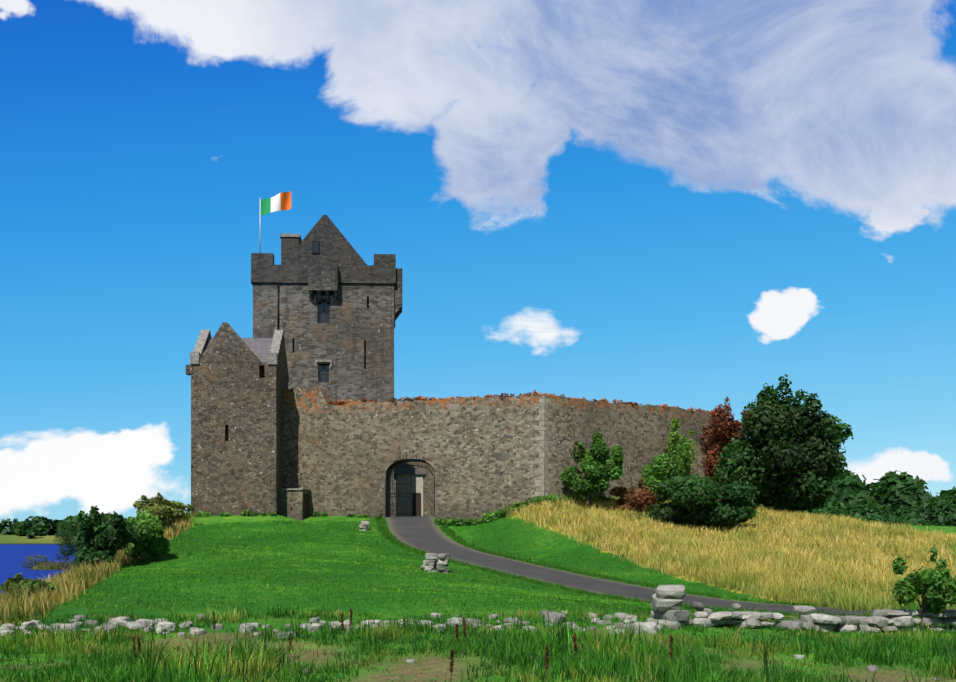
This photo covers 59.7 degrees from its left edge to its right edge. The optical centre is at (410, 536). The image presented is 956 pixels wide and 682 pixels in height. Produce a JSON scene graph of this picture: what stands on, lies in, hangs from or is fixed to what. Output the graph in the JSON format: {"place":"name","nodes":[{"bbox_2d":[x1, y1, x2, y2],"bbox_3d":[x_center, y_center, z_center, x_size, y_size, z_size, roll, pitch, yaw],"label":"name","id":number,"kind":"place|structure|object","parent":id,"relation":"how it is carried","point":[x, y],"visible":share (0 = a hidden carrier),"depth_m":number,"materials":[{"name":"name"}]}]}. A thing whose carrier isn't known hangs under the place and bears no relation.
{"place":"outdoors","nodes":[
{"label":"outdoors","id":0,"kind":"place"},
{"bbox_2d":[0,544,77,595],"bbox_3d":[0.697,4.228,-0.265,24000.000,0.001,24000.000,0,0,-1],"label":"lake","id":1,"kind":"structure","parent":0,"point":[12,557],"depth_m":159.77,"materials":[{"name":"liquid"}]},
{"bbox_2d":[21,555,73,570],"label":"bank scrub","id":2,"kind":"object","parent":1,"relation":"on","point":[38,566],"visible":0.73,"depth_m":105.72,"materials":[{"name":"green plant"}]},
{"bbox_2d":[0,509,955,681],"bbox_3d":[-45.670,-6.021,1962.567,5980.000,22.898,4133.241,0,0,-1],"label":"ground","id":3,"kind":"structure","parent":0,"point":[435,663],"depth_m":22.35,"materials":[{"name":"green plant"}]},
{"bbox_2d":[0,572,59,601],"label":"bank scrub","id":4,"kind":"object","parent":3,"relation":"on","point":[17,580],"visible":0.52,"depth_m":21.30,"materials":[{"name":"green plant"}]},
{"bbox_2d":[53,527,78,559],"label":"bush","id":5,"kind":"object","parent":3,"relation":"on","point":[70,545],"visible":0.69,"depth_m":146.71,"materials":[{"name":"green plant"}]},
{"bbox_2d":[0,514,167,538],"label":"shore trees","id":6,"kind":"object","parent":3,"relation":"on","point":[36,526],"visible":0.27,"depth_m":488.69,"materials":[{"name":"green plant"}]},
{"bbox_2d":[0,510,199,623],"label":"bank grass","id":7,"kind":"structure","parent":3,"relation":"on","point":[77,578],"depth_m":23.96,"materials":[{"name":"yellow plant"}]},
{"bbox_2d":[72,505,135,567],"bbox_3d":[-12.041,0.253,32.578,2.456,2.975,2.027,0,0,-43],"label":"bush","id":8,"kind":"object","parent":3,"relation":"on","point":[102,535],"visible":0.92,"depth_m":32.06,"materials":[{"name":"green plant"}]},
{"bbox_2d":[122,513,170,561],"bbox_3d":[-11.424,0.175,34.959,2.493,2.391,2.292,0,0,32],"label":"bush","id":9,"kind":"object","parent":3,"relation":"on","point":[151,540],"visible":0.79,"depth_m":34.59,"materials":[{"name":"green plant"}]},
{"bbox_2d":[133,493,194,525],"bbox_3d":[-13.237,-1.221,44.298,2.936,2.189,2.698,0,0,-28],"label":"scrub by turret","id":10,"kind":"object","parent":3,"relation":"on","point":[162,508],"visible":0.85,"depth_m":44.27,"materials":[{"name":"green plant"}]},
{"bbox_2d":[186,322,288,515],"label":"gabled tower","id":11,"kind":"structure","parent":3,"relation":"on","point":[238,383],"depth_m":46.50,"materials":[{"name":"stone"}]},
{"bbox_2d":[279,488,310,519],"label":"stone pillar","id":12,"kind":"structure","parent":3,"relation":"on","point":[294,503],"depth_m":47.61,"materials":[{"name":"grey stone"}]},
{"bbox_2d":[251,215,401,515],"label":"tower house","id":13,"kind":"structure","parent":3,"relation":"on","point":[327,299],"depth_m":54.62,"materials":[{"name":"stone"}]},
{"bbox_2d":[260,192,290,252],"bbox_3d":[-8.980,-20.771,54.809,2.113,4.297,0.448,0,0,-1],"label":"flag on pole","id":14,"kind":"object","parent":13,"relation":"on","point":[280,201],"visible":0.98,"depth_m":54.92,"materials":[{"name":"multicoloured fabric"}]},
{"bbox_2d":[359,521,368,530],"bbox_3d":[-2.506,-0.523,44.472,0.583,0.639,0.573,0,0,-1],"label":"stone","id":15,"kind":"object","parent":3,"relation":"on","point":[363,525],"depth_m":44.27,"materials":[{"name":"stone"}]},
{"bbox_2d":[394,462,426,515],"bbox_3d":[-0.095,-2.972,60.983,2.300,5.400,5.800,0,0,-1],"label":"gateway recess","id":16,"kind":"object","parent":3,"relation":"on","point":[418,476],"visible":0.49,"depth_m":58.22,"materials":[{"name":"stone"}]},
{"bbox_2d":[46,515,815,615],"bbox_3d":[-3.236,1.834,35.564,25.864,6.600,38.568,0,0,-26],"label":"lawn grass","id":17,"kind":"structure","parent":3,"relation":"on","point":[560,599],"depth_m":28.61,"materials":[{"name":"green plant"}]},
{"bbox_2d":[193,493,671,525],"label":"wall weeds","id":18,"kind":"object","parent":3,"relation":"on","point":[496,515],"depth_m":46.01,"materials":[{"name":"green plant"}]},
{"bbox_2d":[420,553,450,572],"bbox_3d":[0.926,1.039,30.886,1.130,0.833,0.906,0,0,-1],"label":"stone pile","id":19,"kind":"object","parent":3,"relation":"on","point":[437,562],"depth_m":30.55,"materials":[{"name":"stone"}]},
{"bbox_2d":[132,608,767,681],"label":"dock stalks","id":20,"kind":"object","parent":3,"relation":"on","point":[546,664],"visible":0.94,"depth_m":12.05,"materials":[{"name":"brown plant"}]},
{"bbox_2d":[0,598,955,681],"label":"grass","id":21,"kind":"structure","parent":3,"relation":"on","point":[599,656],"depth_m":13.01,"materials":[{"name":"green plant"}]},
{"bbox_2d":[0,602,955,681],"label":"field stones","id":22,"kind":"object","parent":3,"relation":"on","point":[880,619],"visible":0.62,"depth_m":17.10,"materials":[{"name":"stone"}]},
{"bbox_2d":[282,386,738,520],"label":"castle wall","id":23,"kind":"structure","parent":3,"relation":"on","point":[479,455],"depth_m":47.48,"materials":[{"name":"grey stone"}]},
{"bbox_2d":[328,390,714,411],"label":"wall plants","id":24,"kind":"object","parent":23,"relation":"on","point":[534,392],"depth_m":47.50,"materials":[{"name":"brown plant"}]},
{"bbox_2d":[535,398,551,495],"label":"corner quoins","id":25,"kind":"object","parent":23,"relation":"attached to","point":[540,448],"depth_m":45.47,"materials":[{"name":"grey stone"}]},
{"bbox_2d":[560,429,624,507],"bbox_3d":[9.915,-3.446,44.917,3.570,4.791,2.846,0,0,-1],"label":"tree","id":26,"kind":"object","parent":3,"relation":"on","point":[596,460],"visible":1,"depth_m":44.46,"materials":[{"name":"green plant"}]},
{"bbox_2d":[375,518,885,616],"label":"path verge grass","id":27,"kind":"structure","parent":3,"relation":"on","point":[448,531],"depth_m":31.04,"materials":[{"name":"green plant"}]},
{"bbox_2d":[609,478,658,512],"bbox_3d":[12.373,-2.162,45.712,2.554,2.461,3.081,0,0,-1],"label":"shrub","id":28,"kind":"object","parent":3,"relation":"on","point":[630,497],"visible":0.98,"depth_m":45.25,"materials":[{"name":"brown plant"}]},
{"bbox_2d":[640,448,680,506],"bbox_3d":[13.995,-2.937,46.517,2.206,4.066,1.864,0,0,21],"label":"bush","id":29,"kind":"object","parent":3,"relation":"on","point":[659,468],"visible":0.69,"depth_m":46.15,"materials":[{"name":"green plant"}]},
{"bbox_2d":[650,585,688,629],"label":"stone pier wall","id":30,"kind":"structure","parent":3,"relation":"on","point":[667,601],"depth_m":16.65,"materials":[{"name":"stone"}]},
{"bbox_2d":[666,417,696,478],"bbox_3d":[15.828,-4.145,48.595,1.275,5.875,1.586,0,0,-40],"label":"shrub","id":31,"kind":"object","parent":3,"relation":"on","point":[684,456],"visible":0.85,"depth_m":48.33,"materials":[{"name":"green plant"}]},
{"bbox_2d":[641,471,761,528],"bbox_3d":[15.339,-1.801,43.594,5.626,3.483,4.667,0,0,-19],"label":"dark bush","id":32,"kind":"object","parent":3,"relation":"on","point":[697,500],"visible":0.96,"depth_m":42.56,"materials":[{"name":"green plant"}]},
{"bbox_2d":[700,397,751,483],"bbox_3d":[19.587,-5.072,51.109,3.133,7.168,3.156,0,0,-38],"label":"russet tree","id":33,"kind":"object","parent":3,"relation":"on","point":[724,424],"visible":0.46,"depth_m":50.77,"materials":[{"name":"red plant"}]},
{"bbox_2d":[503,493,955,611],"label":"long grass","id":34,"kind":"structure","parent":3,"relation":"on","point":[769,545],"depth_m":36.46,"materials":[{"name":"yellow plant"}]},
{"bbox_2d":[711,374,853,512],"bbox_3d":[22.289,-5.254,50.224,7.858,8.800,6.535,0,0,-1],"label":"dark tree","id":35,"kind":"object","parent":34,"relation":"on","point":[793,458],"visible":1,"depth_m":48.89,"materials":[{"name":"green plant"}]},
{"bbox_2d":[743,469,955,513],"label":"hill trees","id":36,"kind":"object","parent":3,"relation":"on","point":[897,491],"visible":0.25,"depth_m":171.77,"materials":[{"name":"green plant"}]},
{"bbox_2d":[802,491,955,526],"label":"hedge","id":37,"kind":"object","parent":3,"relation":"on","point":[934,511],"visible":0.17,"depth_m":77.71,"materials":[{"name":"green plant"}]},
{"bbox_2d":[829,509,932,525],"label":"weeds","id":38,"kind":"object","parent":3,"relation":"on","point":[881,518],"visible":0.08,"depth_m":61.08,"materials":[{"name":"green plant"}]},
{"bbox_2d":[890,547,955,625],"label":"sapling","id":39,"kind":"object","parent":3,"relation":"on","point":[930,584],"visible":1,"depth_m":17.62,"materials":[{"name":"green plant"}]},
{"bbox_2d":[0,0,955,527],"label":"sky","id":40,"kind":"structure","parent":0,"point":[685,204],"materials":[{"name":"blue"}]},
{"bbox_2d":[386,516,872,615],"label":"path","id":41,"kind":"structure","parent":0,"point":[424,533],"depth_m":33.02,"materials":[{"name":"grey asphalt"}]},
{"bbox_2d":[387,454,434,516],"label":"iron gate","id":42,"kind":"structure","parent":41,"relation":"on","point":[406,508],"depth_m":47.61,"materials":[{"name":"black metal"}]}
]}

